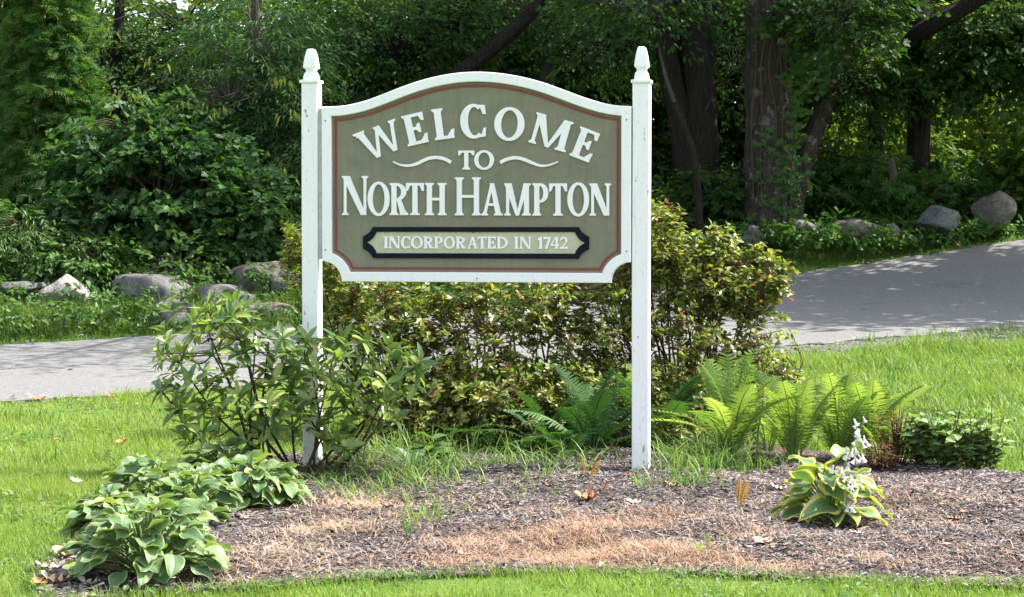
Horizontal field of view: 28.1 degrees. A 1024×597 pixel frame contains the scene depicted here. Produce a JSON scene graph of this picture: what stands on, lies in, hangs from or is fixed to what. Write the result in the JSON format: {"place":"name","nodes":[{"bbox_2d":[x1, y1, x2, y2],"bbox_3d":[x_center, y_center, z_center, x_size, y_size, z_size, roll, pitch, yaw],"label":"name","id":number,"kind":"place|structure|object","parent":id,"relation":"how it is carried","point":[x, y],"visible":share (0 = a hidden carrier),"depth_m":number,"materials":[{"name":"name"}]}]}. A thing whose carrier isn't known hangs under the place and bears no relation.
{"place":"outdoors","nodes":[
{"label":"outdoors","id":0,"kind":"place"},
{"bbox_2d":[93,0,736,102],"label":"sky","id":1,"kind":"structure","parent":0,"point":[178,1],"materials":[{"name":"white"}]},
{"bbox_2d":[0,240,1023,403],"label":"road","id":2,"kind":"structure","parent":0,"point":[964,288],"depth_m":23.32,"materials":[{"name":"grey asphalt"}]},
{"bbox_2d":[1,240,1016,397],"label":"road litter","id":3,"kind":"object","parent":2,"relation":"on","point":[933,326],"visible":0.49,"depth_m":24.04,"materials":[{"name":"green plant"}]},
{"bbox_2d":[0,129,1023,596],"bbox_3d":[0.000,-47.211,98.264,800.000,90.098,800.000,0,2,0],"label":"ground","id":4,"kind":"structure","parent":0,"point":[496,585],"depth_m":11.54,"materials":[{"name":"green plant"}]},
{"bbox_2d":[0,281,46,298],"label":"boulder","id":5,"kind":"object","parent":4,"relation":"on","point":[35,286],"visible":0.59,"depth_m":26.09,"materials":[{"name":"grey stone"}]},
{"bbox_2d":[0,0,66,267],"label":"cedar tree","id":6,"kind":"object","parent":4,"relation":"on","point":[5,4],"visible":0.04,"depth_m":29.31,"materials":[{"name":"green plant"}]},
{"bbox_2d":[0,178,105,281],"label":"goldenrod clump","id":7,"kind":"object","parent":4,"relation":"on","point":[20,238],"visible":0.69,"depth_m":26.89,"materials":[{"name":"green plant"}]},
{"bbox_2d":[0,0,120,281],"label":"cedar tree","id":8,"kind":"object","parent":4,"relation":"on","point":[49,57],"visible":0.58,"depth_m":28.55,"materials":[{"name":"green plant"}]},
{"bbox_2d":[38,274,89,305],"bbox_3d":[-5.644,-0.108,25.907,0.646,0.408,0.487,0,2,11],"label":"boulder","id":9,"kind":"object","parent":4,"relation":"on","point":[58,285],"visible":0.69,"depth_m":25.75,"materials":[{"name":"stone"}]},
{"bbox_2d":[8,223,157,297],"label":"bramble bush","id":10,"kind":"object","parent":4,"relation":"on","point":[73,262],"visible":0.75,"depth_m":26.59,"materials":[{"name":"green plant"}]},
{"bbox_2d":[95,35,164,191],"bbox_3d":[-7.912,-2.610,37.892,5.034,4.646,3.705,0,2,0],"label":"tree","id":11,"kind":"object","parent":4,"relation":"on","point":[125,116],"depth_m":37.27,"materials":[{"name":"green plant"}]},
{"bbox_2d":[111,273,196,309],"bbox_3d":[-4.603,-0.009,26.339,1.037,0.625,0.816,1,3,34],"label":"boulder","id":12,"kind":"object","parent":4,"relation":"on","point":[163,283],"visible":0.5,"depth_m":26.04,"materials":[{"name":"grey stone"}]},
{"bbox_2d":[7,80,301,278],"bbox_3d":[-4.777,-1.475,28.060,4.339,3.144,2.751,0,2,0],"label":"maple shrub","id":13,"kind":"object","parent":4,"relation":"on","point":[108,171],"visible":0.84,"depth_m":27.48,"materials":[{"name":"green plant"}]},
{"bbox_2d":[44,0,264,147],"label":"ash tree","id":14,"kind":"object","parent":4,"relation":"on","point":[127,50],"visible":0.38,"depth_m":31.38,"materials":[{"name":"green plant"}]},
{"bbox_2d":[108,229,233,290],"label":"bramble bush","id":15,"kind":"object","parent":4,"relation":"on","point":[177,265],"visible":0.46,"depth_m":26.72,"materials":[{"name":"green plant"}]},
{"bbox_2d":[149,297,192,329],"bbox_3d":[-4.244,0.316,25.593,0.459,0.661,0.566,2,3,35],"label":"boulder","id":16,"kind":"object","parent":4,"relation":"on","point":[180,315],"visible":0.27,"depth_m":25.44,"materials":[{"name":"grey stone"}]},
{"bbox_2d":[85,0,366,263],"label":"cherry tree","id":17,"kind":"object","parent":4,"relation":"on","point":[259,57],"visible":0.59,"depth_m":28.86,"materials":[{"name":"green plant"}]},
{"bbox_2d":[197,284,257,308],"bbox_3d":[-3.636,0.016,26.206,0.838,0.408,0.525,-1,2,-20],"label":"boulder","id":18,"kind":"object","parent":4,"relation":"on","point":[217,289],"visible":0.41,"depth_m":26.04,"materials":[{"name":"grey stone"}]},
{"bbox_2d":[227,261,291,297],"bbox_3d":[-3.377,-0.166,27.083,0.934,0.663,0.826,-1,3,-30],"label":"boulder","id":19,"kind":"object","parent":4,"relation":"on","point":[238,271],"visible":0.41,"depth_m":26.78,"materials":[{"name":"stone"}]},
{"bbox_2d":[223,302,296,317],"bbox_3d":[-3.218,0.150,25.991,1.000,0.213,0.495,0,2,-9],"label":"boulder","id":20,"kind":"object","parent":4,"relation":"on","point":[274,304],"visible":0.38,"depth_m":25.95,"materials":[{"name":"stone"}]},
{"bbox_2d":[270,277,288,298],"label":"boulder","id":21,"kind":"object","parent":4,"relation":"on","point":[277,286],"visible":0.59,"depth_m":26.68,"materials":[{"name":"grey stone"}]},
{"bbox_2d":[265,126,301,256],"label":"laurel bush","id":22,"kind":"object","parent":4,"relation":"on","point":[296,173],"visible":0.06,"depth_m":28.59,"materials":[{"name":"green plant"}]},
{"bbox_2d":[162,0,425,214],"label":"tree","id":23,"kind":"object","parent":4,"relation":"on","point":[366,85],"visible":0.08,"depth_m":36.23,"materials":[{"name":"green plant"}]},
{"bbox_2d":[218,0,545,191],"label":"leaning tree","id":24,"kind":"object","parent":4,"relation":"on","point":[430,25],"visible":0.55,"depth_m":31.48,"materials":[{"name":"green plant"}]},
{"bbox_2d":[271,0,524,105],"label":"tree","id":25,"kind":"object","parent":4,"relation":"on","point":[385,39],"visible":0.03,"depth_m":37.06,"materials":[{"name":"green plant"}]},
{"bbox_2d":[0,0,946,172],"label":"woods","id":26,"kind":"object","parent":4,"relation":"on","point":[110,10],"visible":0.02,"depth_m":47.01,"materials":[{"name":"green plant"}]},
{"bbox_2d":[299,46,652,469],"bbox_3d":[-0.239,-0.226,13.036,2.260,2.744,0.130,0,2,10],"label":"town sign","id":27,"kind":"object","parent":4,"relation":"on","point":[476,177],"visible":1,"depth_m":12.97,"materials":[{"name":"white paint"}]},
{"bbox_2d":[0,145,997,280],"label":"undergrowth","id":28,"kind":"object","parent":4,"relation":"on","point":[654,195],"visible":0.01,"depth_m":32.47,"materials":[{"name":"green plant"}]},
{"bbox_2d":[369,0,637,103],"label":"tree","id":29,"kind":"object","parent":4,"relation":"on","point":[527,70],"visible":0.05,"depth_m":36.15,"materials":[{"name":"green plant"}]},
{"bbox_2d":[0,203,1022,343],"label":"verge weeds","id":30,"kind":"object","parent":4,"relation":"on","point":[92,295],"visible":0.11,"depth_m":25.67,"materials":[{"name":"green plant"}]},
{"bbox_2d":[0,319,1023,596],"bbox_3d":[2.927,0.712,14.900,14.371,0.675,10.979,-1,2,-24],"label":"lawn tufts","id":31,"kind":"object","parent":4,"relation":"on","point":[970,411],"visible":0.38,"depth_m":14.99,"materials":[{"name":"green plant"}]},
{"bbox_2d":[0,216,1023,344],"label":"verge grass","id":32,"kind":"structure","parent":4,"relation":"on","point":[54,333],"depth_m":25.91,"materials":[{"name":"green plant"}]},
{"bbox_2d":[741,225,762,248],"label":"boulder","id":33,"kind":"object","parent":32,"relation":"on","point":[745,238],"visible":0.83,"depth_m":29.09,"materials":[{"name":"grey stone"}]},
{"bbox_2d":[792,219,818,234],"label":"boulder","id":34,"kind":"object","parent":32,"relation":"on","point":[800,222],"visible":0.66,"depth_m":29.11,"materials":[{"name":"stone"}]},
{"bbox_2d":[881,223,900,238],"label":"boulder","id":35,"kind":"object","parent":32,"relation":"on","point":[893,225],"visible":0.39,"depth_m":29.70,"materials":[{"name":"stone"}]},
{"bbox_2d":[914,205,960,235],"bbox_3d":[6.229,-1.157,30.251,0.708,0.456,0.561,1,3,31],"label":"boulder","id":36,"kind":"object","parent":32,"relation":"on","point":[945,220],"visible":0.78,"depth_m":30.09,"materials":[{"name":"grey stone"}]},
{"bbox_2d":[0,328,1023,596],"bbox_3d":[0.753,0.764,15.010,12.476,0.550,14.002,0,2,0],"label":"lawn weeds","id":37,"kind":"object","parent":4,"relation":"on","point":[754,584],"visible":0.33,"depth_m":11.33,"materials":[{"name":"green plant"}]},
{"bbox_2d":[10,204,1023,324],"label":"creeping weeds","id":38,"kind":"object","parent":4,"relation":"on","point":[801,234],"visible":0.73,"depth_m":29.20,"materials":[{"name":"green plant"}]},
{"bbox_2d":[26,425,1023,596],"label":"mulch bed","id":39,"kind":"object","parent":4,"relation":"on","point":[801,548],"visible":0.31,"depth_m":10.54,"materials":[{"name":"brown wood"}]},
{"bbox_2d":[31,577,46,585],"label":"fallen leaf","id":40,"kind":"object","parent":39,"relation":"on","point":[36,579],"visible":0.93,"depth_m":8.87,"materials":[{"name":"plant"}]},
{"bbox_2d":[36,561,63,568],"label":"fallen leaf","id":41,"kind":"object","parent":39,"relation":"on","point":[54,566],"visible":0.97,"depth_m":9.20,"materials":[{"name":"grey plant"}]},
{"bbox_2d":[41,570,69,582],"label":"fallen leaf","id":42,"kind":"object","parent":39,"relation":"on","point":[60,579],"visible":1,"depth_m":8.91,"materials":[{"name":"brown plant"}]},
{"bbox_2d":[52,545,73,556],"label":"fallen leaf","id":43,"kind":"object","parent":39,"relation":"on","point":[55,547],"visible":0.63,"depth_m":9.50,"materials":[{"name":"beige plant"}]},
{"bbox_2d":[22,543,109,596],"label":"leaf litter","id":44,"kind":"object","parent":39,"relation":"on","point":[65,571],"visible":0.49,"depth_m":9.00,"materials":[{"name":"brown plant"}]},
{"bbox_2d":[78,576,98,583],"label":"fallen leaf","id":45,"kind":"object","parent":39,"relation":"on","point":[82,579],"visible":1,"depth_m":8.88,"materials":[{"name":"grey plant"}]},
{"bbox_2d":[56,482,148,537],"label":"hosta","id":46,"kind":"object","parent":39,"relation":"on","point":[76,520],"visible":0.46,"depth_m":10.25,"materials":[{"name":"green plant"}]},
{"bbox_2d":[57,493,233,589],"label":"hosta","id":47,"kind":"object","parent":39,"relation":"on","point":[150,553],"visible":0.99,"depth_m":8.98,"materials":[{"name":"green plant"}]},
{"bbox_2d":[102,448,193,495],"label":"hosta","id":48,"kind":"object","parent":39,"relation":"on","point":[130,466],"visible":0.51,"depth_m":11.65,"materials":[{"name":"green plant"}]},
{"bbox_2d":[128,462,243,529],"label":"hosta","id":49,"kind":"object","parent":39,"relation":"on","point":[222,494],"visible":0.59,"depth_m":10.61,"materials":[{"name":"green plant"}]},
{"bbox_2d":[176,436,276,476],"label":"hosta","id":50,"kind":"object","parent":39,"relation":"on","point":[201,451],"visible":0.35,"depth_m":12.47,"materials":[{"name":"green plant"}]},
{"bbox_2d":[143,286,312,467],"bbox_3d":[-1.781,0.528,12.808,1.126,1.223,0.955,0,2,0],"label":"rhododendron","id":51,"kind":"object","parent":39,"relation":"on","point":[206,317],"visible":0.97,"depth_m":12.64,"materials":[{"name":"green plant"}]},
{"bbox_2d":[191,450,316,511],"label":"hosta","id":52,"kind":"object","parent":39,"relation":"on","point":[253,466],"visible":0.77,"depth_m":11.26,"materials":[{"name":"green plant"}]},
{"bbox_2d":[272,322,438,475],"bbox_3d":[-0.994,0.650,12.868,1.088,0.991,0.950,0,2,0],"label":"rhododendron","id":53,"kind":"object","parent":39,"relation":"on","point":[390,392],"visible":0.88,"depth_m":12.77,"materials":[{"name":"green plant"}]},
{"bbox_2d":[276,219,482,445],"bbox_3d":[-0.931,0.246,14.831,1.099,1.645,1.845,-2,3,-44],"label":"azalea bush","id":54,"kind":"object","parent":39,"relation":"on","point":[395,325],"visible":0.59,"depth_m":14.65,"materials":[{"name":"green plant"}]},
{"bbox_2d":[371,447,450,470],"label":"grass tuft","id":55,"kind":"object","parent":39,"relation":"on","point":[414,451],"visible":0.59,"depth_m":13.04,"materials":[{"name":"green plant"}]},
{"bbox_2d":[408,431,461,463],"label":"weed plant","id":56,"kind":"object","parent":39,"relation":"on","point":[430,446],"visible":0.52,"depth_m":13.30,"materials":[{"name":"green plant"}]},
{"bbox_2d":[445,405,542,451],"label":"fern","id":57,"kind":"object","parent":39,"relation":"on","point":[488,435],"visible":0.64,"depth_m":14.02,"materials":[{"name":"green plant"}]},
{"bbox_2d":[395,265,657,446],"bbox_3d":[0.087,0.199,14.774,1.960,1.709,1.611,0,2,0],"label":"azalea bush","id":58,"kind":"object","parent":39,"relation":"on","point":[546,315],"visible":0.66,"depth_m":14.50,"materials":[{"name":"green plant"}]},
{"bbox_2d":[470,388,623,449],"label":"fern","id":59,"kind":"object","parent":39,"relation":"on","point":[552,429],"visible":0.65,"depth_m":14.01,"materials":[{"name":"green plant"}]},
{"bbox_2d":[511,422,626,459],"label":"fern","id":60,"kind":"object","parent":39,"relation":"on","point":[553,440],"visible":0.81,"depth_m":13.50,"materials":[{"name":"green plant"}]},
{"bbox_2d":[126,456,1023,588],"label":"dry straw","id":61,"kind":"object","parent":39,"relation":"on","point":[546,558],"visible":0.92,"depth_m":9.88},
{"bbox_2d":[575,491,598,498],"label":"fallen leaf","id":62,"kind":"object","parent":39,"relation":"on","point":[586,496],"visible":1,"depth_m":11.48,"materials":[{"name":"plant"}]},
{"bbox_2d":[209,419,968,539],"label":"grass","id":63,"kind":"structure","parent":39,"relation":"on","point":[701,453],"depth_m":12.78,"materials":[{"name":"green plant"}]},
{"bbox_2d":[580,459,599,478],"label":"dried fern","id":64,"kind":"object","parent":39,"relation":"on","point":[593,468],"visible":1,"depth_m":12.16,"materials":[{"name":"brown plant"}]},
{"bbox_2d":[503,365,687,452],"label":"fern","id":65,"kind":"object","parent":39,"relation":"on","point":[597,410],"visible":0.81,"depth_m":13.71,"materials":[{"name":"green plant"}]},
{"bbox_2d":[563,368,728,445],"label":"fern","id":66,"kind":"object","parent":39,"relation":"on","point":[676,405],"visible":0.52,"depth_m":13.93,"materials":[{"name":"green plant"}]},
{"bbox_2d":[599,198,807,446],"bbox_3d":[1.374,0.185,14.541,1.601,1.812,1.687,0,2,0],"label":"azalea bush","id":67,"kind":"object","parent":39,"relation":"on","point":[728,286],"visible":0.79,"depth_m":14.70,"materials":[{"name":"green plant"}]},
{"bbox_2d":[691,533,727,551],"bbox_3d":[0.923,1.164,9.604,0.125,0.102,0.184,1,3,34],"label":"sprout","id":68,"kind":"object","parent":39,"relation":"on","point":[707,539],"visible":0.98,"depth_m":9.67,"materials":[{"name":"green plant"}]},
{"bbox_2d":[650,351,802,463],"bbox_3d":[1.350,0.723,13.185,0.974,0.727,0.851,0,2,0],"label":"fern","id":69,"kind":"object","parent":39,"relation":"on","point":[733,412],"visible":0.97,"depth_m":13.21,"materials":[{"name":"green plant"}]},
{"bbox_2d":[735,478,749,502],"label":"dried fern","id":70,"kind":"object","parent":39,"relation":"on","point":[745,486],"visible":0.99,"depth_m":11.26,"materials":[{"name":"brown plant"}]},
{"bbox_2d":[692,373,816,451],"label":"fern","id":71,"kind":"object","parent":39,"relation":"on","point":[766,432],"visible":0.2,"depth_m":14.01,"materials":[{"name":"green plant"}]},
{"bbox_2d":[749,393,767,461],"bbox_3d":[1.599,0.863,13.271,0.112,0.562,0.098,1,2,21],"label":"flower spike","id":72,"kind":"object","parent":39,"relation":"on","point":[760,434],"visible":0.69,"depth_m":13.27,"materials":[{"name":"green plant"}]},
{"bbox_2d":[747,369,851,462],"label":"fern","id":73,"kind":"object","parent":39,"relation":"on","point":[789,419],"visible":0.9,"depth_m":13.25,"materials":[{"name":"green plant"}]},
{"bbox_2d":[769,416,892,526],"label":"hosta","id":74,"kind":"object","parent":39,"relation":"on","point":[842,489],"visible":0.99,"depth_m":10.57,"materials":[{"name":"green plant"}]},
{"bbox_2d":[786,373,909,462],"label":"fern","id":75,"kind":"object","parent":39,"relation":"on","point":[838,424],"visible":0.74,"depth_m":13.41,"materials":[{"name":"green plant"}]},
{"bbox_2d":[854,439,900,471],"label":"dried plant","id":76,"kind":"object","parent":39,"relation":"on","point":[881,458],"visible":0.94,"depth_m":13.06,"materials":[{"name":"brown plant"}]},
{"bbox_2d":[850,425,913,455],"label":"fern","id":77,"kind":"object","parent":39,"relation":"on","point":[882,428],"visible":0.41,"depth_m":13.26,"materials":[{"name":"green plant"}]},
{"bbox_2d":[831,372,939,458],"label":"fern","id":78,"kind":"object","parent":39,"relation":"on","point":[882,408],"visible":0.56,"depth_m":13.50,"materials":[{"name":"green plant"}]},
{"bbox_2d":[867,402,922,465],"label":"dried plant","id":79,"kind":"object","parent":39,"relation":"on","point":[898,438],"visible":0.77,"depth_m":13.20,"materials":[{"name":"brown plant"}]},
{"bbox_2d":[892,412,937,464],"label":"leafy plant","id":80,"kind":"object","parent":39,"relation":"on","point":[920,459],"visible":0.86,"depth_m":13.16,"materials":[{"name":"green plant"}]},
{"bbox_2d":[897,404,993,468],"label":"leafy plant","id":81,"kind":"object","parent":39,"relation":"on","point":[943,436],"visible":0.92,"depth_m":13.08,"materials":[{"name":"green plant"}]},
{"bbox_2d":[404,0,658,105],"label":"ash tree","id":82,"kind":"object","parent":4,"relation":"on","point":[543,70],"visible":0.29,"depth_m":33.36,"materials":[{"name":"green plant"}]},
{"bbox_2d":[505,0,672,105],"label":"ash tree","id":83,"kind":"object","parent":4,"relation":"on","point":[614,100],"visible":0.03,"depth_m":34.41,"materials":[{"name":"green plant"}]},
{"bbox_2d":[515,2,723,174],"bbox_3d":[1.429,-4.397,37.727,5.314,7.014,3.670,0,2,0],"label":"tree","id":84,"kind":"object","parent":4,"relation":"on","point":[661,108],"visible":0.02,"depth_m":37.07,"materials":[{"name":"green plant"}]},
{"bbox_2d":[528,0,793,222],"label":"oak tree","id":85,"kind":"object","parent":4,"relation":"on","point":[694,84],"visible":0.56,"depth_m":30.90,"materials":[{"name":"green plant"}]},
{"bbox_2d":[652,0,703,242],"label":"dead sapling","id":86,"kind":"object","parent":4,"relation":"on","point":[692,153],"visible":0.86,"depth_m":29.54,"materials":[{"name":"brown plant"}]},
{"bbox_2d":[579,0,817,196],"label":"tree","id":87,"kind":"object","parent":4,"relation":"on","point":[664,156],"visible":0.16,"depth_m":36.59,"materials":[{"name":"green plant"}]},
{"bbox_2d":[651,151,759,233],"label":"hazel bush","id":88,"kind":"object","parent":4,"relation":"on","point":[716,205],"visible":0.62,"depth_m":30.16,"materials":[{"name":"green plant"}]},
{"bbox_2d":[527,0,950,250],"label":"oak tree","id":89,"kind":"object","parent":4,"relation":"on","point":[778,162],"visible":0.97,"depth_m":29.70,"materials":[{"name":"green plant"}]},
{"bbox_2d":[571,328,1023,370],"bbox_3d":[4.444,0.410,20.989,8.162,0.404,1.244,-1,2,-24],"label":"gravel shoulder","id":90,"kind":"object","parent":4,"relation":"on","point":[890,342],"visible":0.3,"depth_m":20.89,"materials":[{"name":"grey gravel"}]},
{"bbox_2d":[710,0,907,200],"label":"tree","id":91,"kind":"object","parent":4,"relation":"on","point":[741,128],"visible":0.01,"depth_m":36.98,"materials":[{"name":"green plant"}]},
{"bbox_2d":[803,139,861,223],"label":"hazel bush","id":92,"kind":"object","parent":4,"relation":"on","point":[819,180],"visible":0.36,"depth_m":30.74,"materials":[{"name":"green plant"}]},
{"bbox_2d":[833,218,878,239],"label":"boulder","id":93,"kind":"object","parent":4,"relation":"on","point":[857,224],"visible":0.68,"depth_m":29.27,"materials":[{"name":"stone"}]},
{"bbox_2d":[792,0,942,173],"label":"ash tree","id":94,"kind":"object","parent":4,"relation":"on","point":[881,140],"visible":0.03,"depth_m":33.30,"materials":[{"name":"green plant"}]},
{"bbox_2d":[795,41,942,170],"bbox_3d":[6.147,-3.015,36.078,3.203,3.615,3.323,0,2,0],"label":"sunlit bush","id":95,"kind":"object","parent":4,"relation":"on","point":[831,135],"visible":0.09,"depth_m":35.50,"materials":[{"name":"green plant"}]},
{"bbox_2d":[803,148,945,225],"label":"creeper vine","id":96,"kind":"object","parent":4,"relation":"on","point":[878,194],"visible":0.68,"depth_m":30.71,"materials":[{"name":"green plant"}]},
{"bbox_2d":[887,157,896,213],"bbox_3d":[5.727,-1.552,30.869,0.170,1.162,0.148,1,2,19],"label":"broken stump","id":97,"kind":"object","parent":4,"relation":"on","point":[893,173],"visible":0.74,"depth_m":30.80,"materials":[{"name":"wood"}]},
{"bbox_2d":[791,0,1023,178],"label":"maple tree","id":98,"kind":"object","parent":4,"relation":"on","point":[994,59],"visible":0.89,"depth_m":30.61,"materials":[{"name":"green plant"}]},
{"bbox_2d":[824,0,990,156],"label":"tree","id":99,"kind":"object","parent":4,"relation":"on","point":[934,3],"visible":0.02,"depth_m":39.94,"materials":[{"name":"green plant"}]},
{"bbox_2d":[858,103,973,180],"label":"hazel bush","id":100,"kind":"object","parent":4,"relation":"on","point":[938,138],"visible":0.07,"depth_m":32.28,"materials":[{"name":"green plant"}]},
{"bbox_2d":[884,0,1023,181],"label":"sunlit bush","id":101,"kind":"object","parent":4,"relation":"on","point":[970,130],"visible":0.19,"depth_m":33.76,"materials":[{"name":"green plant"}]},
{"bbox_2d":[898,154,1016,221],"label":"creeper vine","id":102,"kind":"object","parent":4,"relation":"on","point":[960,195],"visible":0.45,"depth_m":31.28,"materials":[{"name":"green plant"}]},
{"bbox_2d":[893,0,1023,157],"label":"tree","id":103,"kind":"object","parent":4,"relation":"on","point":[1012,3],"visible":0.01,"depth_m":40.05,"materials":[{"name":"green plant"}]},
{"bbox_2d":[946,417,1005,469],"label":"leafy plant","id":104,"kind":"object","parent":4,"relation":"on","point":[966,454],"visible":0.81,"depth_m":13.01,"materials":[{"name":"green plant"}]},
{"bbox_2d":[969,405,1015,469],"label":"leafy plant","id":105,"kind":"object","parent":4,"relation":"on","point":[990,429],"visible":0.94,"depth_m":12.97,"materials":[{"name":"green plant"}]},
{"bbox_2d":[970,191,1016,236],"bbox_3d":[7.255,-1.234,30.709,0.525,0.754,0.732,-2,3,-35],"label":"boulder","id":106,"kind":"object","parent":4,"relation":"on","point":[1000,207],"visible":0.73,"depth_m":30.48,"materials":[{"name":"stone"}]},
{"bbox_2d":[982,108,1023,224],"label":"maple sapling","id":107,"kind":"object","parent":4,"relation":"on","point":[1011,169],"visible":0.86,"depth_m":31.14,"materials":[{"name":"green plant"}]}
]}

